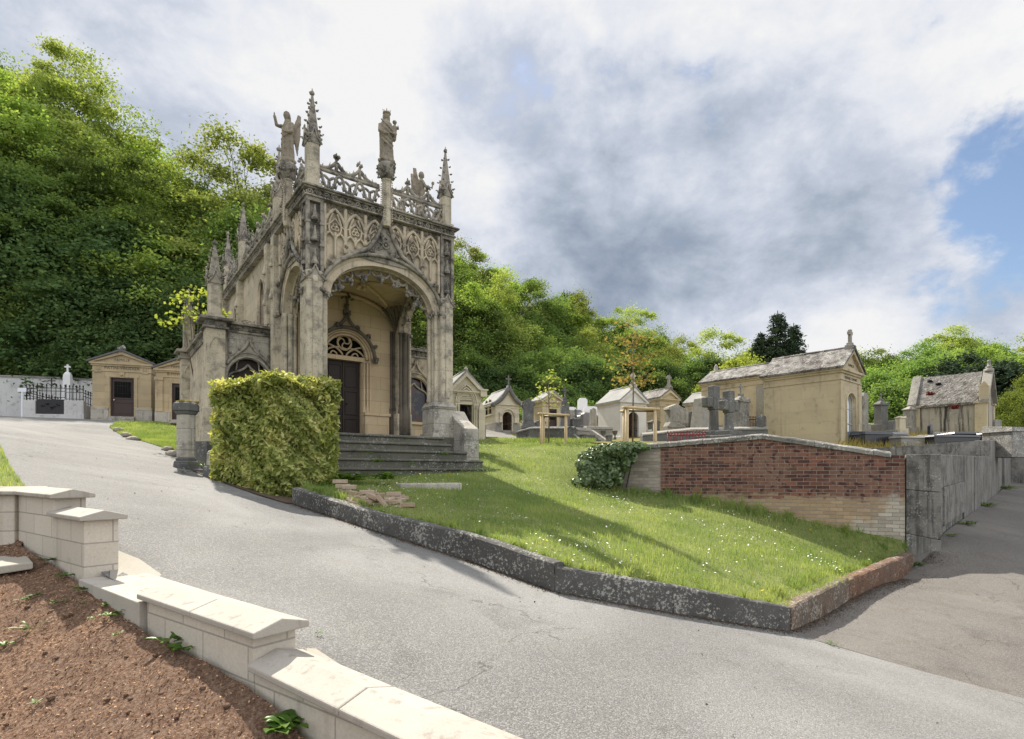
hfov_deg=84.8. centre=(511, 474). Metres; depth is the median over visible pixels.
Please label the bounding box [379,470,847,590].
dandelions
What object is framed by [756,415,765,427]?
grave stele
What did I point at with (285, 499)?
planting strip
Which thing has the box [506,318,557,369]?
tree
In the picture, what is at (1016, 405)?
young tree
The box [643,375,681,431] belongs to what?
beige tomb
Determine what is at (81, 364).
tree
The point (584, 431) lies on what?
grave slab
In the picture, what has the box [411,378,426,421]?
stained window
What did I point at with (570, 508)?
daisies
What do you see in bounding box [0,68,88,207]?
tree
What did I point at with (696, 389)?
bush
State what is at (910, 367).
tree
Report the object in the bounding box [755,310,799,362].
conifer
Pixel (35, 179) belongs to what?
tree
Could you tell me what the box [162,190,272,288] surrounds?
tree
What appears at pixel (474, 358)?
tree
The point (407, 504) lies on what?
loose brick
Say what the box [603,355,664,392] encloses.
tree
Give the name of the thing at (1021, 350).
tree
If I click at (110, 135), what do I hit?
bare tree
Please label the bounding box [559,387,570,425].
grave stele
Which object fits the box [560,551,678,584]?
long grass
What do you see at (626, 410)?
staked tree
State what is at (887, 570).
kerb stone
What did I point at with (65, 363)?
tree
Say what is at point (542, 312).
tree
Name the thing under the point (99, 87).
tree
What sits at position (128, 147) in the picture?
tree
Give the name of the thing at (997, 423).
grave stele
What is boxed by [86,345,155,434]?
family tomb
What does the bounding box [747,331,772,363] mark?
conifer
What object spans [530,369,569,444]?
staked tree
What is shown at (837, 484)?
brick wall
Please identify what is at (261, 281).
window frame
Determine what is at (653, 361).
tree
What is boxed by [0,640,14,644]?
weed
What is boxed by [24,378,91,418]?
railed grave
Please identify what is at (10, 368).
tree
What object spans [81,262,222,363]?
tree
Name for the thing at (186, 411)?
stone pillar
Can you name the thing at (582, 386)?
tree
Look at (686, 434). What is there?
grave railing
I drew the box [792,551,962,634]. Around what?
leaf litter
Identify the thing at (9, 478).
grass bank
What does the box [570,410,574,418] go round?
grave stele
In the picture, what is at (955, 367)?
yew tree
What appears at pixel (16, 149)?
tree
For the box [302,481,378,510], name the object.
long grass
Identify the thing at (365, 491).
loose brick
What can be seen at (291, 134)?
angel statue
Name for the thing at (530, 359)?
tree
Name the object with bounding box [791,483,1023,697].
side road
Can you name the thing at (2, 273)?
tree
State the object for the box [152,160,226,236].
tree
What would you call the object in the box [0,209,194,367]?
tree
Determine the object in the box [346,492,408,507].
rubble
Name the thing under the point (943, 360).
tree
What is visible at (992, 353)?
tree
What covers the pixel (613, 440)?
cemetery ground
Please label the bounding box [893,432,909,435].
grave slab
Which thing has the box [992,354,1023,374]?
tree
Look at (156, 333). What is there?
tree
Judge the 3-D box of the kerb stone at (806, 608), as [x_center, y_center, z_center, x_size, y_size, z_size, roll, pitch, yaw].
[3.884,1.705,7.144,0.184,0.475,2.407,0,0,44]
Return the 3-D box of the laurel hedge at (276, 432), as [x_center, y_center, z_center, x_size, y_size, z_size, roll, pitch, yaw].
[-4.289,-0.574,10.143,2.337,2.592,1.478,0,0,24]
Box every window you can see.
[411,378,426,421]
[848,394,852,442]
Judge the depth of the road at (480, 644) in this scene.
4.25 m
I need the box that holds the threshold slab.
[79,573,204,634]
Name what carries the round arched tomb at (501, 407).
on the cemetery ground at (613, 440)
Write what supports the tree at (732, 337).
on the ground
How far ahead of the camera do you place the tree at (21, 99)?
39.62 m
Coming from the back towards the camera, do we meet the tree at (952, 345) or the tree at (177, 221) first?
the tree at (952, 345)
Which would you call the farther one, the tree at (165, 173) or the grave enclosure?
the tree at (165, 173)
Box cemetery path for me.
[486,429,514,437]
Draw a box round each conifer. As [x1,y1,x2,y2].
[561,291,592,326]
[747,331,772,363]
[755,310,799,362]
[781,323,808,355]
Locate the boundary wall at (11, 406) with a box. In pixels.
[0,375,91,416]
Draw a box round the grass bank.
[0,447,23,485]
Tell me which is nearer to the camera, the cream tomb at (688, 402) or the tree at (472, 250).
the cream tomb at (688, 402)
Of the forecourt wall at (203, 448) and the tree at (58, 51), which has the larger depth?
the tree at (58, 51)
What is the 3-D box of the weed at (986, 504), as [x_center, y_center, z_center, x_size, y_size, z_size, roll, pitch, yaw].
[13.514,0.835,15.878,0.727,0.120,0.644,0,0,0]
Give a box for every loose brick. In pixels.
[332,479,347,482]
[335,484,349,487]
[338,488,352,492]
[342,485,356,488]
[359,490,373,493]
[365,492,377,500]
[375,494,388,507]
[384,500,397,503]
[386,492,400,495]
[391,496,406,501]
[400,503,414,506]
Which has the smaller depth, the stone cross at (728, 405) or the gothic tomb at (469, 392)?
the stone cross at (728, 405)
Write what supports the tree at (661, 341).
on the ground
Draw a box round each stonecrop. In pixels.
[926,391,936,395]
[949,404,961,408]
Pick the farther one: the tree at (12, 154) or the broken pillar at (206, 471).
the tree at (12, 154)
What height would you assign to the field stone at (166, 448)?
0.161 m
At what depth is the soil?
2.73 m
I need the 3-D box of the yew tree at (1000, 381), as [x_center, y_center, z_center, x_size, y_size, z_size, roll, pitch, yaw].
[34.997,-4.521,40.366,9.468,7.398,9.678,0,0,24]
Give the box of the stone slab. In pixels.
[0,556,32,573]
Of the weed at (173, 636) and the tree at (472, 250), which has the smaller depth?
the weed at (173, 636)
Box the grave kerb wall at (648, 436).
[640,426,768,440]
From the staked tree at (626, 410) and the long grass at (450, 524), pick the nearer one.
the long grass at (450, 524)
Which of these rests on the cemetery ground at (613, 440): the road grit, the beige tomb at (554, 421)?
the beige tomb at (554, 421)
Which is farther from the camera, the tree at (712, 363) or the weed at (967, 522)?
the tree at (712, 363)
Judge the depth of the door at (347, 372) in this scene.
15.43 m
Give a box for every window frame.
[257,277,263,324]
[485,399,491,416]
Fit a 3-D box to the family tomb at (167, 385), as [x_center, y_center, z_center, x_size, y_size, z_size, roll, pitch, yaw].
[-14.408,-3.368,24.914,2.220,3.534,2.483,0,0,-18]
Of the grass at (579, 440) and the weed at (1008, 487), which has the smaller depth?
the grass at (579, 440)
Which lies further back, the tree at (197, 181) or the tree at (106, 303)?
the tree at (197, 181)
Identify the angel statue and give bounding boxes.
[273,111,300,164]
[411,168,433,214]
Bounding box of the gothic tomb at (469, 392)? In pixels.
[453,366,487,439]
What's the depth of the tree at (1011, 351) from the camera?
61.85 m
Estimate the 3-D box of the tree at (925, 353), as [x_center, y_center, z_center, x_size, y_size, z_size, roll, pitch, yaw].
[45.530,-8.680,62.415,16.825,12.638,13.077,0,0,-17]
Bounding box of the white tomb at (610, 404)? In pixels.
[595,373,649,438]
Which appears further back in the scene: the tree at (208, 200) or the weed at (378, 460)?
the tree at (208, 200)
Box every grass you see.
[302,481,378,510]
[376,505,476,532]
[473,524,565,565]
[485,436,595,443]
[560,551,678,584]
[604,484,660,498]
[659,486,908,552]
[675,576,790,604]
[687,486,781,522]
[761,542,888,598]
[835,429,951,454]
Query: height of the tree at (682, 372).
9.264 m
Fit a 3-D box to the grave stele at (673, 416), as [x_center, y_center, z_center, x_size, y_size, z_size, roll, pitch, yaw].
[6.487,-1.880,22.500,0.950,1.848,0.581,0,0,-20]
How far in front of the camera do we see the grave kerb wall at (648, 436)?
19.60 m
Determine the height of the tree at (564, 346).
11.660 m
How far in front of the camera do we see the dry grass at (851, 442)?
18.80 m
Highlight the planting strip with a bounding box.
[193,470,291,502]
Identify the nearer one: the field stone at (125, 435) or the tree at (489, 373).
the field stone at (125, 435)
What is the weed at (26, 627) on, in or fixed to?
on the soil
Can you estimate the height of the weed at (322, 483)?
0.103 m
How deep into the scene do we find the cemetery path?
25.69 m
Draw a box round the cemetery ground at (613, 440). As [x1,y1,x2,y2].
[481,393,971,459]
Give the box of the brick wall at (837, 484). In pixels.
[612,434,904,550]
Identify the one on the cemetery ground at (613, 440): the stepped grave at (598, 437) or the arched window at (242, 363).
the stepped grave at (598, 437)
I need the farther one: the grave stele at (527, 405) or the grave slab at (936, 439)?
the grave stele at (527, 405)
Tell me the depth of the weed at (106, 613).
3.26 m
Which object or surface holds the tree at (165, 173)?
on the ground
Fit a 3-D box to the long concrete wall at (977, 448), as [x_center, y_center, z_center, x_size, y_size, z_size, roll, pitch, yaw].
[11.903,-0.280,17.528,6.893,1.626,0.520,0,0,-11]
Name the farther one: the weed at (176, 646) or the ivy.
the ivy
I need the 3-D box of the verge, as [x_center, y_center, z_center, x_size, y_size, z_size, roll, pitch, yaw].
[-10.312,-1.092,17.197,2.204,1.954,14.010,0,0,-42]
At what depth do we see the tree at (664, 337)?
65.14 m
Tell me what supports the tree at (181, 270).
on the ground
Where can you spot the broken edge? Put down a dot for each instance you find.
(316, 652)
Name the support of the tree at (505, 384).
on the ground
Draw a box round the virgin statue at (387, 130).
[378,108,398,165]
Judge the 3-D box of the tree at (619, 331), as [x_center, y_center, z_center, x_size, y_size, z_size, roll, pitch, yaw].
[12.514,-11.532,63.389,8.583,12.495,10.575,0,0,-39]
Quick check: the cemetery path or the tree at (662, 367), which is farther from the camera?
the tree at (662, 367)
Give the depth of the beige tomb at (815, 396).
19.85 m
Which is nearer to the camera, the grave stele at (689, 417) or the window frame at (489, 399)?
the grave stele at (689, 417)
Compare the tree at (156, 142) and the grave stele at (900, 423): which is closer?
the grave stele at (900, 423)
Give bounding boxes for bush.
[481,394,522,420]
[567,393,597,410]
[691,381,700,392]
[862,374,911,422]
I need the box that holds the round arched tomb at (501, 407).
[482,375,521,432]
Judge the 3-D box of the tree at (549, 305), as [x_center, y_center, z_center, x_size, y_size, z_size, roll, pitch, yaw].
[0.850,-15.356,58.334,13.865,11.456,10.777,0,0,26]
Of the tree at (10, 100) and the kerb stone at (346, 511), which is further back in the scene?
the tree at (10, 100)
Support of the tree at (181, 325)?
on the ground
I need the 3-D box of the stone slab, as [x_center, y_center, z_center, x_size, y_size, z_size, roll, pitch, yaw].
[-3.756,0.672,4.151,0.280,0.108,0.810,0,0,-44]
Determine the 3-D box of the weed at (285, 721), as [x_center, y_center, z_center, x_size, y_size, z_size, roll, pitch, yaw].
[-0.901,0.990,2.237,0.181,0.048,0.231,0,0,-16]
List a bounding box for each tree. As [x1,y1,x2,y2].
[0,30,155,169]
[0,48,26,74]
[0,60,126,193]
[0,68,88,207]
[0,74,42,160]
[0,138,32,242]
[0,138,39,192]
[0,152,142,305]
[0,163,87,304]
[0,199,206,362]
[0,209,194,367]
[0,229,37,338]
[0,232,80,349]
[0,241,107,355]
[0,268,174,400]
[0,326,98,377]
[0,337,56,375]
[1,331,78,375]
[2,67,60,171]
[6,126,223,263]
[11,285,206,398]
[16,148,193,254]
[26,177,268,323]
[31,47,167,166]
[50,338,90,377]
[72,154,204,279]
[72,260,208,342]
[74,93,141,153]
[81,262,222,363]
[94,263,204,358]
[97,122,202,191]
[118,106,197,229]
[127,258,236,359]
[135,195,219,271]
[146,273,222,359]
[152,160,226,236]
[158,112,276,227]
[161,140,257,197]
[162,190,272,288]
[189,147,241,209]
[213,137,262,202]
[411,282,532,376]
[411,305,464,339]
[411,307,421,332]
[412,267,469,339]
[412,277,521,364]
[453,292,527,373]
[453,341,505,393]
[453,363,494,398]
[454,235,521,335]
[454,244,519,314]
[454,355,545,398]
[462,266,544,375]
[471,363,522,399]
[478,261,533,323]
[499,343,589,400]
[505,273,580,343]
[505,325,568,373]
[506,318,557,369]
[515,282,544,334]
[518,352,616,405]
[519,276,573,351]
[521,287,599,348]
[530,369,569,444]
[534,333,597,365]
[535,361,601,402]
[547,299,611,353]
[549,344,618,406]
[561,286,623,353]
[567,322,619,364]
[572,351,625,405]
[581,302,651,358]
[594,346,619,364]
[602,316,664,442]
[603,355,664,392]
[606,316,649,357]
[612,303,690,364]
[612,351,624,359]
[627,352,697,402]
[635,325,678,359]
[637,360,695,407]
[647,340,689,367]
[651,359,699,407]
[664,339,692,364]
[670,330,703,361]
[676,351,711,387]
[681,355,731,390]
[685,323,751,363]
[709,345,766,370]
[859,345,887,375]
[860,344,913,382]
[861,363,902,394]
[861,365,877,392]
[867,346,971,393]
[897,335,960,379]
[911,349,1023,402]
[913,320,997,363]
[923,335,999,352]
[927,352,972,374]
[951,343,1023,364]
[952,343,1001,364]
[964,333,1022,358]
[991,359,1023,415]
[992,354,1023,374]
[995,372,1023,426]
[1005,333,1023,355]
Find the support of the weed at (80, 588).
on the soil
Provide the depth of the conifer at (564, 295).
65.20 m
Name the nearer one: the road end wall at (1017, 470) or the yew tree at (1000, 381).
the road end wall at (1017, 470)
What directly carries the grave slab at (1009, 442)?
on the tall block wall at (1000, 472)
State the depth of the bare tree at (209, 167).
43.72 m
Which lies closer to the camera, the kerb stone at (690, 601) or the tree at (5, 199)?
the kerb stone at (690, 601)
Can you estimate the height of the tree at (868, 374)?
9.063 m
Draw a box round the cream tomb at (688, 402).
[682,392,700,411]
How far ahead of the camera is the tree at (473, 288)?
46.43 m
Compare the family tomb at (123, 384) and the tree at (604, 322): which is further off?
the tree at (604, 322)
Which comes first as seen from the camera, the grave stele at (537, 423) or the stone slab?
the stone slab
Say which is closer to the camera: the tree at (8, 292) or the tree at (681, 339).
the tree at (8, 292)
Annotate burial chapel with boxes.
[174,88,500,477]
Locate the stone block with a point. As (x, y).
(443, 485)
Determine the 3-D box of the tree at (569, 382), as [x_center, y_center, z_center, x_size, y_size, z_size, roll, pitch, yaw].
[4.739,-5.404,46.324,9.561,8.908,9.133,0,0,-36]
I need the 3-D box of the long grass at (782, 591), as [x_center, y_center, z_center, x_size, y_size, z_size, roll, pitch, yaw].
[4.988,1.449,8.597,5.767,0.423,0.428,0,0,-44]
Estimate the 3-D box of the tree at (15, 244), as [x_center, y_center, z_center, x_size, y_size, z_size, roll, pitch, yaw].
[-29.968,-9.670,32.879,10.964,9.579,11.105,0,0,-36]
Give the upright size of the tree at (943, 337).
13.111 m
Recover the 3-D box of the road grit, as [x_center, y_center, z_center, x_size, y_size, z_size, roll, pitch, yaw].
[-3.402,0.573,7.198,14.669,2.350,5.205,0,0,32]
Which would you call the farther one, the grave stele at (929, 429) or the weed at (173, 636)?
the grave stele at (929, 429)
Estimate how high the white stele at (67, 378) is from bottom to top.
2.690 m
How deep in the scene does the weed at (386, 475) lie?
9.93 m
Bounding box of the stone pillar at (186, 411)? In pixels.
[172,399,199,469]
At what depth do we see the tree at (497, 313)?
46.57 m
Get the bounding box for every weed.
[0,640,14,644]
[6,621,50,630]
[54,572,74,576]
[69,586,87,590]
[100,610,123,615]
[144,631,182,642]
[162,642,192,650]
[262,709,308,734]
[312,481,343,485]
[328,472,371,480]
[364,458,385,461]
[366,471,401,478]
[957,520,979,524]
[981,502,1001,505]
[1000,485,1020,488]
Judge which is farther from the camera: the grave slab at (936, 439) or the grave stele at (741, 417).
the grave stele at (741, 417)
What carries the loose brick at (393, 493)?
on the loose brick at (402, 498)
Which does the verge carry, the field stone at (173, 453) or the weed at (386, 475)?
the field stone at (173, 453)
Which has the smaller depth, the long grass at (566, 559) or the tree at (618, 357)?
the long grass at (566, 559)
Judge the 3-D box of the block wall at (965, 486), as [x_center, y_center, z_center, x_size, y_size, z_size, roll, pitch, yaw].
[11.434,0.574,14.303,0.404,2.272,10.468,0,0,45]
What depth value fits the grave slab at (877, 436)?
19.33 m
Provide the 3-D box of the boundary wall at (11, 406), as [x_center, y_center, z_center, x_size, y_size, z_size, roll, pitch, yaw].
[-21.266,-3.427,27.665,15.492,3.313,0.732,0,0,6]
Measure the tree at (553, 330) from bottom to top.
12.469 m
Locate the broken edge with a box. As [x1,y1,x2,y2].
[307,648,338,663]
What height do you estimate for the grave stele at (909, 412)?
1.650 m
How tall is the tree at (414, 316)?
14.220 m
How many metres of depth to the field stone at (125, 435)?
18.23 m
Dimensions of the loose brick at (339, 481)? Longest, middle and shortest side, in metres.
0.220 x 0.104 x 0.060 m
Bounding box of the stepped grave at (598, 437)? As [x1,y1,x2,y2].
[573,430,612,443]
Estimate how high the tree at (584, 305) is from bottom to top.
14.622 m
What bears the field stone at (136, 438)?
on the verge
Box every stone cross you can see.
[696,385,721,438]
[710,390,741,437]
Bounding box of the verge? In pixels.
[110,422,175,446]
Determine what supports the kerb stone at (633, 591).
on the road at (480, 644)
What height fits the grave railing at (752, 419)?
0.811 m
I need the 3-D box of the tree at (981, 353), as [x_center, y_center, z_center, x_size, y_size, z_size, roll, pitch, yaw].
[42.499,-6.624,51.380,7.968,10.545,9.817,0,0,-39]
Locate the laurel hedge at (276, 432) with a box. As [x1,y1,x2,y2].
[207,368,343,497]
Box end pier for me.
[905,454,940,554]
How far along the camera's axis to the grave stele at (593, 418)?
28.41 m
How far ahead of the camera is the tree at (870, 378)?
45.36 m
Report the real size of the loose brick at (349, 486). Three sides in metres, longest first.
0.220 x 0.104 x 0.060 m
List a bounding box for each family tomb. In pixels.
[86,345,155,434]
[151,355,179,425]
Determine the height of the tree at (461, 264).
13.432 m
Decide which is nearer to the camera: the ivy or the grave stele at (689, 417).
the ivy
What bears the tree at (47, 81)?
on the ground
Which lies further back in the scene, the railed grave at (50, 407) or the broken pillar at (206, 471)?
the railed grave at (50, 407)
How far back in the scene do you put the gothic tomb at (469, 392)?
19.87 m
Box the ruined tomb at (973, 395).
[907,360,997,433]
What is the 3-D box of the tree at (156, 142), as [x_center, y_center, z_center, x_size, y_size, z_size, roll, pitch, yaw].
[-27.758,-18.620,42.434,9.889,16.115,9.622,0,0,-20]
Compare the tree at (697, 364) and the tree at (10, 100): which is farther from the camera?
the tree at (697, 364)
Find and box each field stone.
[112,427,124,431]
[121,433,130,436]
[128,436,139,440]
[161,446,174,450]
[163,450,176,456]
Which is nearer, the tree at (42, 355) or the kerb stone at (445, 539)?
the kerb stone at (445, 539)
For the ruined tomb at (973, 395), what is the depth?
27.05 m
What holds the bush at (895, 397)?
on the cemetery ground at (613, 440)
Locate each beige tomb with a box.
[532,390,562,426]
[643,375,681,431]
[698,362,769,426]
[759,329,866,443]
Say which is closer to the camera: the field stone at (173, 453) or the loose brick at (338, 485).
the loose brick at (338, 485)
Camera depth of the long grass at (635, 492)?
12.59 m
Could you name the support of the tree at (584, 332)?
on the ground
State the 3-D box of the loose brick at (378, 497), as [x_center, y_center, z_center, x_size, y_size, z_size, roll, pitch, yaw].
[-1.903,0.396,8.195,0.060,0.220,0.104,-40,1,-5]
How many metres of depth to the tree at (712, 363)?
51.53 m
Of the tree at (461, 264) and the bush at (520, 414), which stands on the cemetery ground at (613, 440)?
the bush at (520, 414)
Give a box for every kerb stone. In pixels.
[292,487,372,528]
[367,510,467,557]
[463,532,563,591]
[555,566,672,612]
[668,583,789,631]
[782,577,848,630]
[842,552,913,598]
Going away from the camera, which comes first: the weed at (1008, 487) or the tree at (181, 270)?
the weed at (1008, 487)
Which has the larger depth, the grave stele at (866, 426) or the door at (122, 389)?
the grave stele at (866, 426)
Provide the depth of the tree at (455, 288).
52.64 m
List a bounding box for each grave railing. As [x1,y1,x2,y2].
[667,430,705,441]
[749,416,755,426]
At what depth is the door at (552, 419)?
29.38 m
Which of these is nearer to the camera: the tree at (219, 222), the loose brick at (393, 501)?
the loose brick at (393, 501)
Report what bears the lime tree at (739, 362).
on the cemetery ground at (613, 440)
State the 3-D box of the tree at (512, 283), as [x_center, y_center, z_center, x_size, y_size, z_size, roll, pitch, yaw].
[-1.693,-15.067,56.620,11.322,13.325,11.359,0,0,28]
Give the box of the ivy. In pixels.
[570,441,651,489]
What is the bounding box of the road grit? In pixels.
[41,444,938,734]
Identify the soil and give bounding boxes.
[0,540,303,738]
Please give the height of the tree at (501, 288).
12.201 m
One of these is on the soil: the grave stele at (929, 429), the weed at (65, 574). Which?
the weed at (65, 574)
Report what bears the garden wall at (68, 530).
on the soil
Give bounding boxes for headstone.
[584,406,597,414]
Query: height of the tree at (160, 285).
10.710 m
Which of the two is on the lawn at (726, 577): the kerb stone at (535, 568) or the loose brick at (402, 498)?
the loose brick at (402, 498)
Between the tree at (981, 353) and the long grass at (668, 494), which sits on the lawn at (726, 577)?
the long grass at (668, 494)
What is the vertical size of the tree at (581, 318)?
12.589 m
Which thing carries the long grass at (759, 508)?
on the lawn at (726, 577)
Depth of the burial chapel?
13.89 m
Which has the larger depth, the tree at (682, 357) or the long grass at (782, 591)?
the tree at (682, 357)
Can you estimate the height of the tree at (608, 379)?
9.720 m
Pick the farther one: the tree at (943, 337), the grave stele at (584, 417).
the tree at (943, 337)
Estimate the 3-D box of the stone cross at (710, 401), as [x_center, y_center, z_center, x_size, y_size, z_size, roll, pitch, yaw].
[6.042,-1.537,16.800,0.840,2.220,0.640,0,0,-30]
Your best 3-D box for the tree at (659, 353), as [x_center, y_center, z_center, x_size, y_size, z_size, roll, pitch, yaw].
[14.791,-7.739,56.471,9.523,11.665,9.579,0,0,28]
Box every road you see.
[0,416,1023,738]
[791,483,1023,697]
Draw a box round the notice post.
[17,388,25,416]
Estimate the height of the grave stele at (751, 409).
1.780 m
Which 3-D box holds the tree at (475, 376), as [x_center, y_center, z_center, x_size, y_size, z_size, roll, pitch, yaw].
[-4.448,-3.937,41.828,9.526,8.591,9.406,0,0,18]
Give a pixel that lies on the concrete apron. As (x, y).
(129, 564)
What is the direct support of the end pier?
on the side road at (962, 620)
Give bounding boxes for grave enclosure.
[516,426,577,438]
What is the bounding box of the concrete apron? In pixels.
[109,551,161,590]
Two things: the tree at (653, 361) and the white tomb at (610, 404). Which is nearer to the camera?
the white tomb at (610, 404)
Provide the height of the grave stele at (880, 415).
2.330 m
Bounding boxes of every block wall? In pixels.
[918,455,989,535]
[978,440,1010,498]
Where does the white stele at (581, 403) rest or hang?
on the cemetery ground at (613, 440)
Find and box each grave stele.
[520,398,535,429]
[534,420,545,426]
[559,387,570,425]
[570,409,581,427]
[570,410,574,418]
[580,413,589,427]
[589,408,597,425]
[647,420,660,431]
[663,404,685,429]
[682,408,687,427]
[688,412,691,427]
[690,396,708,427]
[733,384,750,426]
[749,402,752,426]
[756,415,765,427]
[862,392,870,431]
[871,393,889,431]
[886,420,897,431]
[894,416,908,432]
[902,406,918,433]
[927,424,932,434]
[993,420,1001,426]
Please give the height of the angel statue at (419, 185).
1.230 m
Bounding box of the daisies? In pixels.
[347,438,860,581]
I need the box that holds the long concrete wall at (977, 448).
[868,440,989,489]
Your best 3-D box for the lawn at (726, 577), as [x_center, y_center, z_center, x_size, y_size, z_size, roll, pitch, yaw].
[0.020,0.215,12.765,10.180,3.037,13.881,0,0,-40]
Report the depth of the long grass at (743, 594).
6.24 m
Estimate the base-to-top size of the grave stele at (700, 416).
1.950 m
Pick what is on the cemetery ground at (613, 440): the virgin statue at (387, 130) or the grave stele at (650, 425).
the grave stele at (650, 425)
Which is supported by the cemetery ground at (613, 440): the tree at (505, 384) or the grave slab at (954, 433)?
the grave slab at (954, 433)
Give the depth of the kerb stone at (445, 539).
7.10 m
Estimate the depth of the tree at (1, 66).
44.70 m
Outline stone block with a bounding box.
[397,483,461,489]
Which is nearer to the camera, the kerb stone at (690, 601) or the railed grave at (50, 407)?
the kerb stone at (690, 601)
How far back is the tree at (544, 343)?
50.52 m
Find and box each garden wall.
[0,486,127,581]
[137,583,522,738]
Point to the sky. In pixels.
(835, 167)
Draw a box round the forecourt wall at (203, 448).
[195,441,213,468]
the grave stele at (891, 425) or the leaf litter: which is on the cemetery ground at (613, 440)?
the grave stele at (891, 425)
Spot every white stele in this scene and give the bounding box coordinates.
[61,364,75,400]
[577,398,586,411]
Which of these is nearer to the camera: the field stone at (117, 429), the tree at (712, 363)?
the field stone at (117, 429)
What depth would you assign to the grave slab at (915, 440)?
19.00 m
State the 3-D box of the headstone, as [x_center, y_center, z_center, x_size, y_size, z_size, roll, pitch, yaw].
[5.035,-3.794,36.000,1.224,1.120,0.400,0,0,0]
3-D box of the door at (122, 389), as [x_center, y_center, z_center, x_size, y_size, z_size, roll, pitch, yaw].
[-17.305,-3.414,24.923,0.896,1.720,0.122,0,0,-18]
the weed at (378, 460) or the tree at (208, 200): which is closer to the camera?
the weed at (378, 460)
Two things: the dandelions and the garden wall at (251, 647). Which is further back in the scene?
the dandelions
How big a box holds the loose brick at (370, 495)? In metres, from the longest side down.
0.220 x 0.104 x 0.060 m
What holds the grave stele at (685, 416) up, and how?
on the cemetery ground at (613, 440)
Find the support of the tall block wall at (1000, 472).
on the side road at (962, 620)
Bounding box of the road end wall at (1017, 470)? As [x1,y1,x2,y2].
[1011,458,1023,483]
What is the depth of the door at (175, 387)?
23.88 m
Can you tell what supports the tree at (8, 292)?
on the ground
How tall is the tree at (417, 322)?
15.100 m
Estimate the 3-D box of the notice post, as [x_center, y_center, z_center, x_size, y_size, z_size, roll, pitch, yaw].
[-20.860,-2.896,23.892,0.370,1.570,0.075,0,0,0]
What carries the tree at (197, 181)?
on the ground
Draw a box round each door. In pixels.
[111,378,133,416]
[172,383,179,419]
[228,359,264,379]
[328,359,359,432]
[550,409,555,425]
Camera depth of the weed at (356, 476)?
9.80 m
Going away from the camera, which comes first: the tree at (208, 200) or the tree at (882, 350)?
the tree at (208, 200)
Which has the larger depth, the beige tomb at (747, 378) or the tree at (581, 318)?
the tree at (581, 318)
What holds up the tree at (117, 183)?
on the ground
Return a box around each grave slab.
[576,427,591,434]
[850,431,894,446]
[888,436,925,446]
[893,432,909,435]
[917,435,980,444]
[933,432,979,434]
[980,426,1023,457]
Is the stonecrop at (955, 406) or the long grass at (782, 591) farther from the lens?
the stonecrop at (955, 406)
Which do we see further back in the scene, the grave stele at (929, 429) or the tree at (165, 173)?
the tree at (165, 173)
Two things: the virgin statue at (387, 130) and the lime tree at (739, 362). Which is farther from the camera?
the lime tree at (739, 362)
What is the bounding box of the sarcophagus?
[583,426,612,439]
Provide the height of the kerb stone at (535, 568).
0.674 m
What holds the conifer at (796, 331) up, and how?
on the ground
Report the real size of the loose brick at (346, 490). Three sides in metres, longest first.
0.220 x 0.104 x 0.060 m
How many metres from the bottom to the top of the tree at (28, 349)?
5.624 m
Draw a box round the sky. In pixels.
[0,0,1023,361]
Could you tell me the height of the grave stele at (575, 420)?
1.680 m
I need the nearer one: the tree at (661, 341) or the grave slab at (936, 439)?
the grave slab at (936, 439)
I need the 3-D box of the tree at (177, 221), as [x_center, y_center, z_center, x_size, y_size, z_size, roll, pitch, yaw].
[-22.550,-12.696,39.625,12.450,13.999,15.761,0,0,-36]
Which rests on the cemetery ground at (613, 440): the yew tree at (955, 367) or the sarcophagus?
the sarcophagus
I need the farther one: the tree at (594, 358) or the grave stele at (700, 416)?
the tree at (594, 358)
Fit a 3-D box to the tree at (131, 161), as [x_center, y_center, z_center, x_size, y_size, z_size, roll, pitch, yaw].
[-26.425,-15.162,36.688,18.596,13.969,14.454,0,0,-7]
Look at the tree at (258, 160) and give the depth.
41.06 m
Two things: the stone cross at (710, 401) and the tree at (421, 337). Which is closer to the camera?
the stone cross at (710, 401)
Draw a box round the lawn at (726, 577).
[309,439,904,602]
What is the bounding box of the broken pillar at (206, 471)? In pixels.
[203,450,210,477]
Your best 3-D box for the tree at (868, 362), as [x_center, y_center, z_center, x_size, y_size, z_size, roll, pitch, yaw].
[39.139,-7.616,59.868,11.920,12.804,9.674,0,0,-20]
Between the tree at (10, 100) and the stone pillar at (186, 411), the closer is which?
the stone pillar at (186, 411)
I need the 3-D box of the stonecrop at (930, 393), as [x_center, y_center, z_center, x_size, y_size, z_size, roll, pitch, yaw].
[18.632,-3.619,24.915,0.519,0.218,0.506,0,0,-22]
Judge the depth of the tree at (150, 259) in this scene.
31.28 m
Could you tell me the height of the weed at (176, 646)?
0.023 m
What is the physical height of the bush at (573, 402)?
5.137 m
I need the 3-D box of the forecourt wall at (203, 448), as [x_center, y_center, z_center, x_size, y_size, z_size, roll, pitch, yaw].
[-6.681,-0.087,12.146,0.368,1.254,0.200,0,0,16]

